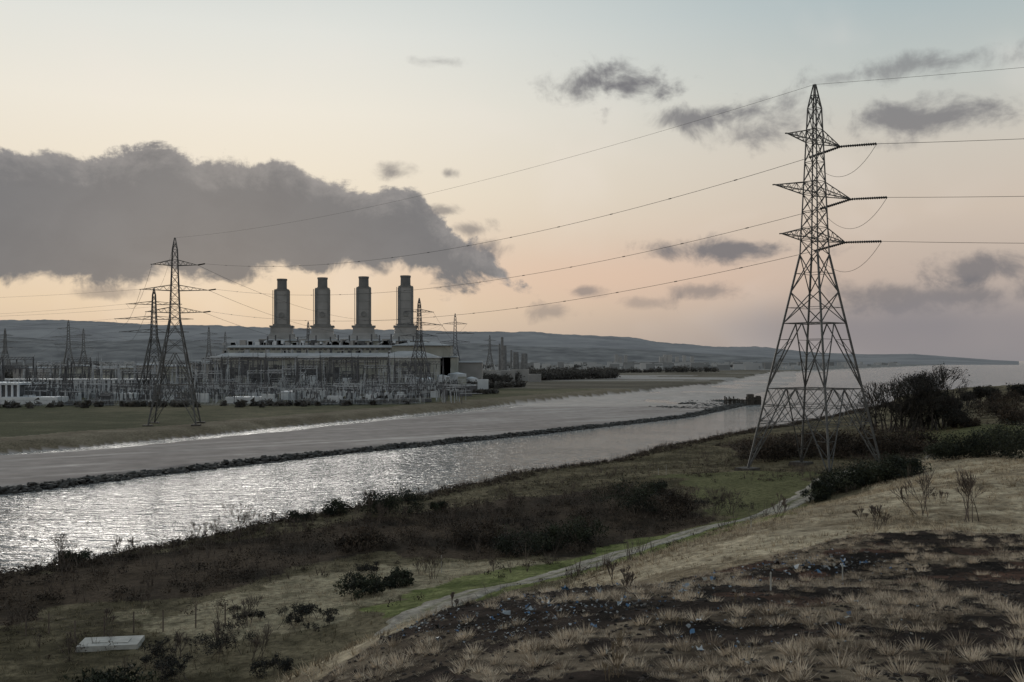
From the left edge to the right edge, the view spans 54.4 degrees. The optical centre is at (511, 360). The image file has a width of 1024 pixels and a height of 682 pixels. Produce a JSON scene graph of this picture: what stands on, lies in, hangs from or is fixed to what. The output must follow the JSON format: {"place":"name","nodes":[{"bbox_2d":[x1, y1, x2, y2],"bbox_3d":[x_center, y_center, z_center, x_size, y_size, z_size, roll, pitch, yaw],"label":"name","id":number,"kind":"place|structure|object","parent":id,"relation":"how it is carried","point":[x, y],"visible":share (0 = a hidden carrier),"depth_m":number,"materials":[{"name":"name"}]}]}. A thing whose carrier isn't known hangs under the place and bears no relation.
{"place":"outdoors","nodes":[
{"label":"outdoors","id":0,"kind":"place"},
{"bbox_2d":[0,319,1018,364],"bbox_3d":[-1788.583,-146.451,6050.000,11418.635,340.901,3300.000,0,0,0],"label":"distant hills","id":1,"kind":"structure","parent":0,"point":[37,329],"depth_m":5744.38,"materials":[{"name":"grey"}]},
{"bbox_2d":[0,364,1023,681],"bbox_3d":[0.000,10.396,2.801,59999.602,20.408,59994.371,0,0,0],"label":"ground","id":2,"kind":"structure","parent":0,"point":[544,404],"depth_m":64.93,"materials":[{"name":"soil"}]},
{"bbox_2d":[0,328,14,372],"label":"electricity pylon","id":3,"kind":"object","parent":2,"relation":"on","point":[5,350],"visible":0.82,"depth_m":1008.22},
{"bbox_2d":[52,533,77,564],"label":"bare sapling","id":4,"kind":"object","parent":2,"relation":"on","point":[61,540],"visible":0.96,"depth_m":79.32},
{"bbox_2d":[54,320,81,364],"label":"electricity pylon","id":5,"kind":"object","parent":2,"relation":"on","point":[65,356],"visible":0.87,"depth_m":799.83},
{"bbox_2d":[52,547,92,563],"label":"gorse bush","id":6,"kind":"object","parent":2,"relation":"on","point":[85,554],"visible":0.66,"depth_m":80.61,"materials":[{"name":"green plant"}]},
{"bbox_2d":[57,660,160,681],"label":"gorse bush","id":7,"kind":"object","parent":2,"relation":"on","point":[112,677],"visible":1,"depth_m":44.17,"materials":[{"name":"green plant"}]},
{"bbox_2d":[75,635,144,651],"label":"slab","id":8,"kind":"structure","parent":2,"relation":"on","point":[135,642],"depth_m":53.09,"materials":[{"name":"concrete"}]},
{"bbox_2d":[92,638,130,642],"bbox_3d":[-21.613,15.118,53.770,2.011,0.037,0.911,0,0,0],"label":"hatch","id":9,"kind":"object","parent":8,"relation":"on","point":[116,640],"visible":1,"depth_m":53.71,"materials":[{"name":"metal"}]},
{"bbox_2d":[25,602,225,642],"bbox_3d":[-21.847,14.784,55.843,10.943,1.634,2.251,0,0,-6],"label":"wire fence","id":10,"kind":"object","parent":2,"relation":"on","point":[75,628],"visible":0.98,"depth_m":56.39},
{"bbox_2d":[114,289,188,390],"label":"electricity pylon","id":11,"kind":"object","parent":2,"relation":"on","point":[150,341],"visible":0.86,"depth_m":449.38,"materials":[{"name":"metal"}]},
{"bbox_2d":[134,634,178,669],"bbox_3d":[-17.704,14.652,50.001,2.338,1.348,2.310,0,0,-32],"label":"bramble thicket","id":12,"kind":"object","parent":2,"relation":"on","point":[158,649],"visible":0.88,"depth_m":49.77,"materials":[{"name":"green plant"}]},
{"bbox_2d":[150,652,192,681],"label":"bramble thicket","id":13,"kind":"object","parent":2,"relation":"on","point":[167,665],"visible":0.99,"depth_m":46.06,"materials":[{"name":"green plant"}]},
{"bbox_2d":[139,238,207,425],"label":"electricity pylon","id":14,"kind":"object","parent":2,"relation":"on","point":[190,386],"visible":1,"depth_m":264.31,"materials":[{"name":"metal"}]},
{"bbox_2d":[0,67,1023,355],"bbox_3d":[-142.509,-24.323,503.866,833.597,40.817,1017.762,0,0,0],"label":"overhead power lines","id":15,"kind":"object","parent":14,"relation":"attached to","point":[520,235],"visible":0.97,"depth_m":178.99,"materials":[{"name":"metal"}]},
{"bbox_2d":[0,397,424,406],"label":"palisade fence","id":16,"kind":"object","parent":2,"relation":"on","point":[118,400],"visible":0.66,"depth_m":375.57,"materials":[{"name":"metal"}]},
{"bbox_2d":[208,619,231,653],"bbox_3d":[-15.279,14.368,51.581,1.105,1.814,1.668,0,0,-35],"label":"bare sapling","id":17,"kind":"object","parent":2,"relation":"on","point":[217,627],"visible":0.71,"depth_m":51.44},
{"bbox_2d":[184,613,257,667],"bbox_3d":[-14.679,14.161,50.184,3.385,1.920,6.151,0,0,0],"label":"bramble thicket","id":18,"kind":"object","parent":2,"relation":"on","point":[216,644],"visible":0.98,"depth_m":50.39,"materials":[{"name":"green plant"}]},
{"bbox_2d":[219,500,257,538],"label":"bare sapling","id":19,"kind":"object","parent":2,"relation":"on","point":[239,518],"visible":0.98,"depth_m":91.88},
{"bbox_2d":[0,348,481,403],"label":"electricity substation","id":20,"kind":"object","parent":2,"relation":"on","point":[28,386],"visible":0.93,"depth_m":430.76,"materials":[{"name":"metal"}]},
{"bbox_2d":[229,595,261,627],"bbox_3d":[-15.031,14.191,56.206,1.378,1.948,2.238,0,0,12],"label":"bare sapling","id":21,"kind":"object","parent":2,"relation":"on","point":[248,604],"visible":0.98,"depth_m":56.35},
{"bbox_2d":[228,604,265,623],"bbox_3d":[-15.386,14.644,57.578,2.016,1.010,2.040,0,0,-41],"label":"bramble thicket","id":22,"kind":"object","parent":2,"relation":"on","point":[261,614],"visible":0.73,"depth_m":57.47,"materials":[{"name":"green plant"}]},
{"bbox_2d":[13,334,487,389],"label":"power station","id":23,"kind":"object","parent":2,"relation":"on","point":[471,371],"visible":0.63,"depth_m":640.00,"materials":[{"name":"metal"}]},
{"bbox_2d":[266,279,296,339],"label":"power station chimney","id":24,"kind":"object","parent":23,"relation":"attached to","point":[280,329],"visible":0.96,"depth_m":717.07,"materials":[{"name":"concrete"}]},
{"bbox_2d":[305,277,336,342],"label":"power station chimney","id":25,"kind":"object","parent":23,"relation":"attached to","point":[322,301],"visible":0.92,"depth_m":707.18,"materials":[{"name":"concrete"}]},
{"bbox_2d":[346,276,377,341],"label":"power station chimney","id":26,"kind":"object","parent":23,"relation":"attached to","point":[362,328],"visible":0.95,"depth_m":697.14,"materials":[{"name":"concrete"}]},
{"bbox_2d":[392,275,419,338],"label":"power station chimney","id":27,"kind":"object","parent":23,"relation":"attached to","point":[405,300],"visible":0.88,"depth_m":687.13,"materials":[{"name":"concrete"}]},
{"bbox_2d":[250,621,272,659],"bbox_3d":[-12.465,13.980,49.417,1.159,1.967,1.062,0,0,-16],"label":"bare sapling","id":28,"kind":"object","parent":2,"relation":"on","point":[256,642],"visible":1,"depth_m":49.47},
{"bbox_2d":[247,652,295,679],"bbox_3d":[-11.051,14.124,45.928,2.332,1.317,1.457,0,0,0],"label":"bramble thicket","id":29,"kind":"object","parent":2,"relation":"on","point":[277,661],"visible":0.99,"depth_m":45.85,"materials":[{"name":"green plant"}]},
{"bbox_2d":[286,509,311,522],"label":"gorse bush","id":30,"kind":"object","parent":2,"relation":"on","point":[294,513],"visible":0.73,"depth_m":99.44,"materials":[{"name":"green plant"}]},
{"bbox_2d":[276,602,334,633],"bbox_3d":[-11.394,14.173,54.678,2.405,1.393,4.551,0,0,-41],"label":"bramble thicket","id":31,"kind":"object","parent":2,"relation":"on","point":[289,619],"visible":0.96,"depth_m":54.89,"materials":[{"name":"green plant"}]},
{"bbox_2d":[295,602,338,622],"bbox_3d":[-10.952,14.207,56.554,2.664,1.174,2.849,0,0,0],"label":"bramble thicket","id":32,"kind":"object","parent":2,"relation":"on","point":[309,609],"visible":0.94,"depth_m":56.14,"materials":[{"name":"green plant"}]},
{"bbox_2d":[110,558,552,639],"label":"pale grass","id":33,"kind":"structure","parent":2,"relation":"on","point":[355,600],"depth_m":63.44,"materials":[{"name":"plant"}]},
{"bbox_2d":[321,496,351,515],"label":"gorse bush","id":34,"kind":"object","parent":2,"relation":"on","point":[336,504],"visible":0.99,"depth_m":102.72,"materials":[{"name":"green plant"}]},
{"bbox_2d":[332,568,390,599],"bbox_3d":[-9.503,14.079,63.112,3.623,1.857,3.813,0,0,0],"label":"gorse bush","id":35,"kind":"object","parent":2,"relation":"on","point":[375,585],"visible":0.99,"depth_m":62.45,"materials":[{"name":"green plant"}]},
{"bbox_2d":[332,525,398,551],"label":"gorse bush","id":36,"kind":"object","parent":2,"relation":"on","point":[359,539],"visible":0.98,"depth_m":82.04,"materials":[{"name":"green plant"}]},
{"bbox_2d":[353,561,379,573],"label":"bramble thicket","id":37,"kind":"object","parent":2,"relation":"on","point":[365,568],"visible":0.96,"depth_m":71.27,"materials":[{"name":"green plant"}]},
{"bbox_2d":[0,403,746,494],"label":"rock training wall","id":38,"kind":"structure","parent":2,"relation":"on","point":[68,482],"depth_m":193.76,"materials":[{"name":"stone"}]},
{"bbox_2d":[359,487,394,515],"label":"gorse bush","id":39,"kind":"object","parent":2,"relation":"on","point":[376,501],"visible":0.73,"depth_m":102.88,"materials":[{"name":"green plant"}]},
{"bbox_2d":[0,361,756,407],"bbox_3d":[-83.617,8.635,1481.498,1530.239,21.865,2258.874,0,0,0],"label":"distant trees","id":40,"kind":"object","parent":2,"relation":"on","point":[496,382],"visible":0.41,"depth_m":593.34,"materials":[{"name":"plant"}]},
{"bbox_2d":[382,566,415,589],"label":"gorse bush","id":41,"kind":"object","parent":2,"relation":"on","point":[396,577],"visible":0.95,"depth_m":66.20,"materials":[{"name":"green plant"}]},
{"bbox_2d":[383,483,429,516],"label":"gorse bush","id":42,"kind":"object","parent":2,"relation":"on","point":[414,499],"visible":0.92,"depth_m":103.35,"materials":[{"name":"green plant"}]},
{"bbox_2d":[400,298,439,388],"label":"electricity pylon","id":43,"kind":"object","parent":2,"relation":"on","point":[418,322],"visible":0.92,"depth_m":519.53,"materials":[{"name":"metal"}]},
{"bbox_2d":[0,336,848,364],"bbox_3d":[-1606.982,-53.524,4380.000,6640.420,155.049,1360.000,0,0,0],"label":"wooded foothills","id":44,"kind":"structure","parent":2,"relation":"on","point":[476,352],"depth_m":4066.14,"materials":[{"name":"plant"}]},
{"bbox_2d":[423,552,442,578],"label":"bare sapling","id":45,"kind":"object","parent":2,"relation":"on","point":[429,561],"visible":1,"depth_m":68.38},
{"bbox_2d":[0,402,895,579],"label":"bank vegetation","id":46,"kind":"object","parent":2,"relation":"on","point":[464,484],"visible":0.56,"depth_m":121.04,"materials":[{"name":"green plant"}]},
{"bbox_2d":[5,361,896,369],"bbox_3d":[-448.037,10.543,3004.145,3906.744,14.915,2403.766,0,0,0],"label":"distant town","id":47,"kind":"object","parent":2,"relation":"on","point":[765,365],"visible":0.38,"depth_m":2058.85},
{"bbox_2d":[436,313,473,360],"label":"electricity pylon","id":48,"kind":"object","parent":2,"relation":"on","point":[455,335],"visible":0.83,"depth_m":689.96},
{"bbox_2d":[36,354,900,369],"bbox_3d":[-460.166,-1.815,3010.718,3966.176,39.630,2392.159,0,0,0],"label":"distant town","id":49,"kind":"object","parent":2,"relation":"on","point":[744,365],"visible":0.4,"depth_m":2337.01},
{"bbox_2d":[446,516,509,548],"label":"gorse bush","id":50,"kind":"object","parent":2,"relation":"on","point":[486,533],"visible":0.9,"depth_m":82.92,"materials":[{"name":"green plant"}]},
{"bbox_2d":[0,432,987,665],"bbox_3d":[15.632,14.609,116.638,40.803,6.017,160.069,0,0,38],"label":"bramble scrub","id":51,"kind":"object","parent":2,"relation":"on","point":[235,559],"visible":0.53,"depth_m":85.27,"materials":[{"name":"brown plant"}]},
{"bbox_2d":[0,417,994,671],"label":"scrub stems","id":52,"kind":"object","parent":2,"relation":"on","point":[478,547],"visible":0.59,"depth_m":85.98,"materials":[{"name":"plant"}]},
{"bbox_2d":[483,337,540,381],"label":"chemical works","id":53,"kind":"structure","parent":2,"relation":"on","point":[523,371],"depth_m":894.66,"materials":[{"name":"metal"}]},
{"bbox_2d":[489,521,552,557],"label":"gorse bush","id":54,"kind":"object","parent":2,"relation":"on","point":[501,547],"visible":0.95,"depth_m":77.45,"materials":[{"name":"green plant"}]},
{"bbox_2d":[198,84,886,470],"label":"electricity pylon","id":55,"kind":"object","parent":2,"relation":"on","point":[802,238],"visible":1,"depth_m":127.84,"materials":[{"name":"metal"}]},
{"bbox_2d":[533,519,575,551],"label":"gorse bush","id":56,"kind":"object","parent":2,"relation":"on","point":[555,530],"visible":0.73,"depth_m":79.66,"materials":[{"name":"green plant"}]},
{"bbox_2d":[559,508,608,545],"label":"gorse bush","id":57,"kind":"object","parent":2,"relation":"on","point":[581,530],"visible":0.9,"depth_m":80.99,"materials":[{"name":"green plant"}]},
{"bbox_2d":[364,471,813,616],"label":"green grass","id":58,"kind":"structure","parent":2,"relation":"on","point":[648,539],"depth_m":78.33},
{"bbox_2d":[604,558,636,588],"bbox_3d":[3.082,6.208,28.662,0.964,1.001,0.665,0,0,32],"label":"bare sapling","id":59,"kind":"object","parent":2,"relation":"on","point":[628,576],"visible":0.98,"depth_m":28.64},
{"bbox_2d":[584,474,660,514],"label":"gorse bush","id":60,"kind":"object","parent":2,"relation":"on","point":[642,494],"visible":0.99,"depth_m":97.82,"materials":[{"name":"green plant"}]},
{"bbox_2d":[273,452,1023,681],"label":"dry grass","id":61,"kind":"structure","parent":2,"relation":"on","point":[719,530],"depth_m":54.42,"materials":[{"name":"plant"}]},
{"bbox_2d":[310,526,1023,681],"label":"tussock grass","id":62,"kind":"structure","parent":2,"relation":"on","point":[822,646],"depth_m":21.15,"materials":[{"name":"plant"}]},
{"bbox_2d":[319,530,1023,681],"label":"soil clods","id":63,"kind":"object","parent":2,"relation":"on","point":[747,679],"visible":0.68,"depth_m":22.78,"materials":[{"name":"soil"}]},
{"bbox_2d":[646,484,696,518],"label":"gorse bush","id":64,"kind":"object","parent":2,"relation":"on","point":[681,499],"visible":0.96,"depth_m":95.93,"materials":[{"name":"green plant"}]},
{"bbox_2d":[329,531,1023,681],"bbox_3d":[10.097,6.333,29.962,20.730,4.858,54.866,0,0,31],"label":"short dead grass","id":65,"kind":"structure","parent":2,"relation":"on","point":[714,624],"depth_m":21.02,"materials":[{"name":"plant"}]},
{"bbox_2d":[649,399,745,408],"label":"rubble spit","id":66,"kind":"structure","parent":2,"relation":"on","point":[715,406],"depth_m":416.62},
{"bbox_2d":[397,547,1007,664],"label":"plastic litter","id":67,"kind":"object","parent":2,"relation":"on","point":[548,603],"visible":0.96,"depth_m":25.00,"materials":[{"name":"plastic"}]},
{"bbox_2d":[693,493,758,516],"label":"bramble thicket","id":68,"kind":"object","parent":2,"relation":"on","point":[703,504],"visible":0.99,"depth_m":93.18,"materials":[{"name":"green plant"}]},
{"bbox_2d":[736,430,804,462],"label":"hawthorn scrub","id":69,"kind":"object","parent":2,"relation":"on","point":[769,445],"visible":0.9,"depth_m":143.97,"materials":[{"name":"green plant"}]},
{"bbox_2d":[774,427,844,458],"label":"hawthorn scrub","id":70,"kind":"object","parent":2,"relation":"on","point":[812,447],"visible":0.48,"depth_m":145.20,"materials":[{"name":"green plant"}]},
{"bbox_2d":[800,472,834,502],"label":"gorse bush","id":71,"kind":"object","parent":2,"relation":"on","point":[819,486],"visible":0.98,"depth_m":91.42,"materials":[{"name":"green plant"}]},
{"bbox_2d":[808,466,861,494],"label":"gorse bush","id":72,"kind":"object","parent":2,"relation":"on","point":[827,475],"visible":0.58,"depth_m":94.62,"materials":[{"name":"green plant"}]},
{"bbox_2d":[809,424,879,458],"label":"hawthorn scrub","id":73,"kind":"object","parent":2,"relation":"on","point":[845,438],"visible":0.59,"depth_m":141.66,"materials":[{"name":"green plant"}]},
{"bbox_2d":[820,455,882,491],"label":"gorse bush","id":74,"kind":"object","parent":2,"relation":"on","point":[860,471],"visible":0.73,"depth_m":94.63,"materials":[{"name":"green plant"}]},
{"bbox_2d":[855,387,890,432],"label":"tree","id":75,"kind":"object","parent":2,"relation":"on","point":[869,403],"visible":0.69,"depth_m":175.63,"materials":[{"name":"brown plant"}]},
{"bbox_2d":[845,453,901,484],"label":"gorse bush","id":76,"kind":"object","parent":2,"relation":"on","point":[875,472],"visible":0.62,"depth_m":94.77,"materials":[{"name":"green plant"}]},
{"bbox_2d":[867,504,891,529],"bbox_3d":[17.441,7.556,47.908,1.020,1.363,1.301,0,0,-30],"label":"bare sapling","id":77,"kind":"object","parent":2,"relation":"on","point":[873,508],"visible":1,"depth_m":47.70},
{"bbox_2d":[863,382,912,432],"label":"tree","id":78,"kind":"object","parent":2,"relation":"on","point":[890,406],"visible":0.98,"depth_m":172.35,"materials":[{"name":"brown plant"}]},
{"bbox_2d":[854,420,927,455],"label":"hawthorn scrub","id":79,"kind":"object","parent":2,"relation":"on","point":[882,442],"visible":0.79,"depth_m":137.47,"materials":[{"name":"green plant"}]},
{"bbox_2d":[869,451,915,480],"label":"gorse bush","id":80,"kind":"object","parent":2,"relation":"on","point":[896,458],"visible":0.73,"depth_m":95.46,"materials":[{"name":"green plant"}]},
{"bbox_2d":[875,382,912,431],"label":"tree","id":81,"kind":"object","parent":2,"relation":"on","point":[899,407],"visible":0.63,"depth_m":174.21,"materials":[{"name":"green plant"}]},
{"bbox_2d":[876,379,914,431],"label":"tree","id":82,"kind":"object","parent":2,"relation":"on","point":[901,423],"visible":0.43,"depth_m":174.06,"materials":[{"name":"brown plant"}]},
{"bbox_2d":[889,468,934,516],"bbox_3d":[21.281,6.973,52.878,2.156,2.624,2.672,0,0,27],"label":"bare sapling","id":83,"kind":"object","parent":2,"relation":"on","point":[922,487],"visible":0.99,"depth_m":52.40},
{"bbox_2d":[892,454,935,474],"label":"gorse bush","id":84,"kind":"object","parent":2,"relation":"on","point":[915,463],"visible":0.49,"depth_m":96.86,"materials":[{"name":"green plant"}]},
{"bbox_2d":[889,425,941,451],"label":"hawthorn scrub","id":85,"kind":"object","parent":2,"relation":"on","point":[913,434],"visible":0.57,"depth_m":138.88,"materials":[{"name":"green plant"}]},
{"bbox_2d":[886,379,947,430],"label":"tree","id":86,"kind":"object","parent":2,"relation":"on","point":[907,389],"visible":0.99,"depth_m":170.58,"materials":[{"name":"green plant"}]},
{"bbox_2d":[904,389,944,430],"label":"tree","id":87,"kind":"object","parent":2,"relation":"on","point":[914,422],"visible":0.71,"depth_m":171.65,"materials":[{"name":"brown plant"}]},
{"bbox_2d":[891,361,961,428],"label":"tree","id":88,"kind":"object","parent":2,"relation":"on","point":[939,372],"visible":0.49,"depth_m":173.30,"materials":[{"name":"green plant"}]},
{"bbox_2d":[909,372,944,430],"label":"tree","id":89,"kind":"object","parent":2,"relation":"on","point":[929,378],"visible":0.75,"depth_m":172.12,"materials":[{"name":"green plant"}]},
{"bbox_2d":[901,368,952,428],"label":"tree","id":90,"kind":"object","parent":2,"relation":"on","point":[927,392],"visible":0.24,"depth_m":174.30,"materials":[{"name":"green plant"}]},
{"bbox_2d":[912,372,951,430],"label":"tree","id":91,"kind":"object","parent":2,"relation":"on","point":[931,408],"visible":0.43,"depth_m":171.48,"materials":[{"name":"brown plant"}]},
{"bbox_2d":[922,404,972,429],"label":"tree","id":92,"kind":"object","parent":2,"relation":"on","point":[953,415],"visible":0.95,"depth_m":171.15,"materials":[{"name":"green plant"}]},
{"bbox_2d":[924,436,973,461],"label":"gorse bush","id":93,"kind":"object","parent":2,"relation":"on","point":[935,451],"visible":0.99,"depth_m":105.36,"materials":[{"name":"green plant"}]},
{"bbox_2d":[929,366,970,427],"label":"tree","id":94,"kind":"object","parent":2,"relation":"on","point":[954,379],"visible":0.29,"depth_m":176.38,"materials":[{"name":"brown plant"}]},
{"bbox_2d":[939,384,981,427],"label":"tree","id":95,"kind":"object","parent":2,"relation":"on","point":[960,393],"visible":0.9,"depth_m":172.39,"materials":[{"name":"green plant"}]},
{"bbox_2d":[945,416,980,427],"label":"hawthorn scrub","id":96,"kind":"object","parent":2,"relation":"on","point":[975,421],"visible":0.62,"depth_m":171.08,"materials":[{"name":"green plant"}]},
{"bbox_2d":[937,428,995,458],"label":"gorse bush","id":97,"kind":"object","parent":2,"relation":"on","point":[957,442],"visible":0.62,"depth_m":105.93,"materials":[{"name":"green plant"}]},
{"bbox_2d":[954,465,984,521],"bbox_3d":[23.248,6.865,51.028,1.390,2.849,2.437,0,0,0],"label":"bare sapling","id":98,"kind":"object","parent":2,"relation":"on","point":[966,483],"visible":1,"depth_m":50.60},
{"bbox_2d":[969,385,996,406],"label":"tree","id":99,"kind":"object","parent":2,"relation":"on","point":[981,391],"visible":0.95,"depth_m":274.71,"materials":[{"name":"green plant"}]},
{"bbox_2d":[955,423,1020,457],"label":"gorse bush","id":100,"kind":"object","parent":2,"relation":"on","point":[983,448],"visible":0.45,"depth_m":104.46,"materials":[{"name":"green plant"}]},
{"bbox_2d":[965,397,1017,417],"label":"hawthorn scrub","id":101,"kind":"object","parent":2,"relation":"on","point":[989,410],"visible":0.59,"depth_m":214.45,"materials":[{"name":"green plant"}]},
{"bbox_2d":[976,419,1023,458],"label":"gorse bush","id":102,"kind":"object","parent":2,"relation":"on","point":[997,436],"visible":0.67,"depth_m":101.44,"materials":[{"name":"green plant"}]},
{"bbox_2d":[987,389,1023,405],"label":"hawthorn scrub","id":103,"kind":"object","parent":2,"relation":"on","point":[1008,395],"visible":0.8,"depth_m":275.86,"materials":[{"name":"green plant"}]},
{"bbox_2d":[991,399,1023,424],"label":"hawthorn scrub","id":104,"kind":"object","parent":2,"relation":"on","point":[1014,414],"visible":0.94,"depth_m":164.82,"materials":[{"name":"green plant"}]},
{"bbox_2d":[994,420,1023,459],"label":"gorse bush","id":105,"kind":"object","parent":2,"relation":"on","point":[1019,445],"visible":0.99,"depth_m":96.70,"materials":[{"name":"green plant"}]},
{"bbox_2d":[0,361,1023,571],"bbox_3d":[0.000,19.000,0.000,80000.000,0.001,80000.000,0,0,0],"label":"river water","id":106,"kind":"structure","parent":0,"point":[95,518],"depth_m":164.61,"materials":[{"name":"grey liquid"}]},
{"bbox_2d":[724,394,760,404],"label":"timber jetty","id":107,"kind":"object","parent":106,"relation":"in","point":[750,399],"visible":0.84,"depth_m":427.03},
{"bbox_2d":[0,0,1023,360],"label":"sky","id":108,"kind":"structure","parent":0,"point":[129,128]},
{"bbox_2d":[372,455,928,637],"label":"gravel track","id":109,"kind":"structure","parent":0,"point":[795,501],"depth_m":65.75,"materials":[{"name":"gravel"}]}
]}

